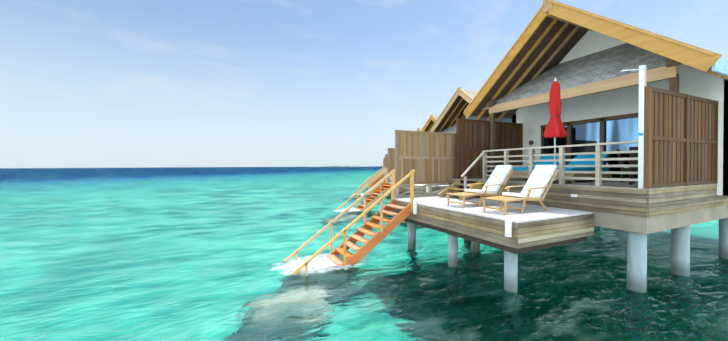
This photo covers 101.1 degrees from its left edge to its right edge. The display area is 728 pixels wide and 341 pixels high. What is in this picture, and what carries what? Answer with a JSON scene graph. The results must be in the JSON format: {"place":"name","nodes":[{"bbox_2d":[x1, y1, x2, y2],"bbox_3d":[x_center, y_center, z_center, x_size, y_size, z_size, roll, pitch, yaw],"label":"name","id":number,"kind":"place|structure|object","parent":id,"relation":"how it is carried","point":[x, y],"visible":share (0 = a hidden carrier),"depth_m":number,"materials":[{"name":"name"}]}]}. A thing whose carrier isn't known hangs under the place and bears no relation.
{"place":"outdoors","nodes":[
{"label":"outdoors","id":0,"kind":"place"},
{"bbox_2d":[325,166,368,166],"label":"distant island ground","id":1,"kind":"structure","parent":0,"point":[348,166],"depth_m":1881.26,"materials":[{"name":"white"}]},
{"bbox_2d":[0,166,727,340],"bbox_3d":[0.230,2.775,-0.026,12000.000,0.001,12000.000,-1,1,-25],"label":"sea water","id":2,"kind":"structure","parent":0,"point":[154,254],"depth_m":7.75,"materials":[{"name":"teal liquid"}]},
{"bbox_2d":[0,0,727,167],"label":"sky","id":3,"kind":"structure","parent":0,"point":[84,83],"materials":[{"name":"blue"}]},
{"bbox_2d":[336,168,394,211],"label":"staircase","id":4,"kind":"structure","parent":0,"point":[374,195],"depth_m":19.95,"materials":[{"name":"brown wood"}]},
{"bbox_2d":[352,167,387,194],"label":"staircase","id":5,"kind":"structure","parent":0,"point":[378,187],"depth_m":29.99,"materials":[{"name":"brown wood"}]},
{"bbox_2d":[359,167,387,186],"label":"staircase","id":6,"kind":"structure","parent":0,"point":[378,179],"depth_m":41.21,"materials":[{"name":"brown wood"}]},
{"bbox_2d":[365,167,382,182],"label":"staircase","id":7,"kind":"structure","parent":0,"point":[374,177],"depth_m":51.20,"materials":[{"name":"brown wood"}]},
{"bbox_2d":[385,182,448,194],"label":"deck","id":8,"kind":"structure","parent":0,"point":[434,189],"depth_m":17.73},
{"bbox_2d":[421,115,438,131],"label":"roof","id":9,"kind":"structure","parent":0,"point":[430,122],"depth_m":30.97,"materials":[{"name":"wood"}]},
{"bbox_2d":[438,117,465,132],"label":"wall","id":10,"kind":"structure","parent":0,"point":[452,129],"depth_m":21.94,"materials":[{"name":"white paint"}]},
{"bbox_2d":[429,87,477,131],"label":"roof","id":11,"kind":"structure","parent":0,"point":[457,104],"depth_m":21.10,"materials":[{"name":"beige wood"}]},
{"bbox_2d":[512,30,727,195],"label":"villa house walls","id":12,"kind":"structure","parent":0,"point":[692,82],"depth_m":9.88,"materials":[{"name":"white paint"}]},
{"bbox_2d":[529,129,533,144],"bbox_3d":[6.928,-1.385,12.458,0.108,0.650,0.200,-1,1,-25],"label":"wall light","id":13,"kind":"object","parent":12,"relation":"attached to","point":[531,142],"visible":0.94,"depth_m":12.44,"materials":[{"name":"grey metal"}]},
{"bbox_2d":[482,43,685,174],"bbox_3d":[7.021,-1.863,9.962,2.070,4.375,6.070,-1,1,-25],"label":"villa veranda canopy","id":14,"kind":"object","parent":12,"relation":"attached to","point":[595,73],"visible":0.71,"depth_m":9.25,"materials":[{"name":"grey wood"}]},
{"bbox_2d":[541,113,638,178],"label":"villa sliding doors","id":15,"kind":"structure","parent":12,"relation":"in","point":[620,128],"depth_m":10.16,"materials":[{"name":"blue glass"}]},
{"bbox_2d":[463,0,727,122],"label":"roof","id":16,"kind":"structure","parent":12,"relation":"on","point":[553,33],"depth_m":10.00,"materials":[{"name":"wood"}]},
{"label":"seabed","id":17,"kind":"structure","parent":0,"visible":0},
{"bbox_2d":[408,218,727,292],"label":"support pillars","id":18,"kind":"structure","parent":17,"relation":"on","point":[637,259],"depth_m":7.42,"materials":[{"name":"grey concrete"}]},
{"bbox_2d":[390,195,593,248],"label":"deck","id":19,"kind":"structure","parent":18,"relation":"on","point":[507,231],"depth_m":7.04,"materials":[{"name":"beige wood"}]},
{"bbox_2d":[283,169,414,273],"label":"staircase","id":20,"kind":"structure","parent":19,"relation":"attached to","point":[375,240],"depth_m":9.10,"materials":[{"name":"brown wood"}]},
{"bbox_2d":[395,130,455,197],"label":"privacy fence","id":21,"kind":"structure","parent":19,"relation":"on","point":[429,158],"depth_m":11.15,"materials":[{"name":"brown wood"}]},
{"bbox_2d":[438,179,481,199],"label":"villa deck steps","id":22,"kind":"structure","parent":19,"relation":"on","point":[455,185],"depth_m":10.88,"materials":[{"name":"brown wood"}]},
{"bbox_2d":[447,165,513,207],"bbox_3d":[3.399,0.429,8.701,2.011,1.164,0.718,-1,1,-25],"label":"lounge chair","id":23,"kind":"object","parent":19,"relation":"on","point":[495,180],"visible":0.98,"depth_m":8.71,"materials":[{"name":"white fabric"}]},
{"bbox_2d":[482,165,558,214],"bbox_3d":[3.956,0.442,7.527,2.011,1.164,0.718,-1,1,-25],"label":"lounge chair","id":24,"kind":"object","parent":19,"relation":"on","point":[535,185],"visible":0.98,"depth_m":7.54,"materials":[{"name":"white fabric"}]},
{"bbox_2d":[396,180,709,253],"bbox_3d":[9.151,0.994,11.166,15.050,1.295,5.790,-1,1,-25],"label":"deck","id":25,"kind":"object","parent":18,"relation":"on","point":[508,248],"visible":0.08,"depth_m":7.12,"materials":[{"name":"brown wood"}]},
{"bbox_2d":[449,178,727,233],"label":"deck","id":26,"kind":"structure","parent":18,"relation":"attached to","point":[665,209],"depth_m":7.07,"materials":[{"name":"beige wood"}]},
{"bbox_2d":[456,118,522,178],"bbox_3d":[5.183,-0.847,12.135,3.650,2.300,0.100,-1,1,-25],"label":"privacy fence","id":27,"kind":"object","parent":26,"relation":"on","point":[472,139],"visible":0.6,"depth_m":11.84,"materials":[{"name":"brown wood"}]},
{"bbox_2d":[461,141,637,199],"bbox_3d":[4.627,0.169,8.130,1.119,1.658,4.400,-1,1,-25],"label":"railing","id":28,"kind":"object","parent":26,"relation":"on","point":[599,159],"visible":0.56,"depth_m":7.85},
{"bbox_2d":[543,78,570,183],"bbox_3d":[5.304,-1.106,8.303,0.560,2.925,0.571,-1,1,-25],"label":"closed parasol","id":29,"kind":"object","parent":26,"relation":"on","point":[554,128],"visible":1,"depth_m":8.21,"materials":[{"name":"fabric"}]},
{"bbox_2d":[509,154,611,182],"bbox_3d":[6.406,-0.119,9.983,2.000,0.893,2.250,-1,1,-25],"label":"sofa","id":30,"kind":"object","parent":26,"relation":"on","point":[589,156],"visible":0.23,"depth_m":9.52,"materials":[{"name":"blue fabric"}]},
{"bbox_2d":[616,149,628,181],"bbox_3d":[7.785,-0.139,8.668,0.722,0.954,0.640,0,1,43],"label":"chair","id":31,"kind":"object","parent":26,"relation":"on","point":[622,162],"visible":0.42,"depth_m":8.61,"materials":[{"name":"wicker"}]},
{"bbox_2d":[620,65,645,188],"bbox_3d":[5.821,-0.924,6.517,0.190,2.605,0.435,-1,1,-25],"label":"outdoor shower","id":32,"kind":"object","parent":26,"relation":"on","point":[642,76],"visible":0.96,"depth_m":6.35,"materials":[{"name":"white metal"}]},
{"bbox_2d":[629,147,637,184],"bbox_3d":[7.159,-0.120,7.585,0.721,0.954,0.640,-1,1,-43],"label":"chair","id":33,"kind":"object","parent":26,"relation":"on","point":[632,162],"visible":0.29,"depth_m":7.56,"materials":[{"name":"wicker"}]},
{"bbox_2d":[644,86,717,188],"bbox_3d":[7.584,-0.714,7.077,3.650,2.150,0.100,-1,1,-25],"label":"privacy screen","id":34,"kind":"object","parent":26,"relation":"on","point":[680,139],"visible":1,"depth_m":6.90,"materials":[{"name":"brown wood"}]},
{"bbox_3d":[9.607,3.341,21.416,14.275,4.570,5.380,-1,1,-25],"label":"villa","id":35,"kind":"object","parent":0,"visible":0},
{"bbox_2d":[388,148,394,181],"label":"privacy fence","id":36,"kind":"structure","parent":35,"relation":"on","point":[391,158],"depth_m":21.23,"materials":[{"name":"brown wood"}]},
{"bbox_3d":[10.177,3.191,31.946,14.275,4.570,5.380,-1,1,-25],"label":"villa","id":37,"kind":"object","parent":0,"visible":0},
{"bbox_2d":[385,154,387,175],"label":"privacy fence","id":38,"kind":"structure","parent":37,"relation":"on","point":[386,160],"depth_m":31.71,"materials":[{"name":"brown wood"}]}
]}

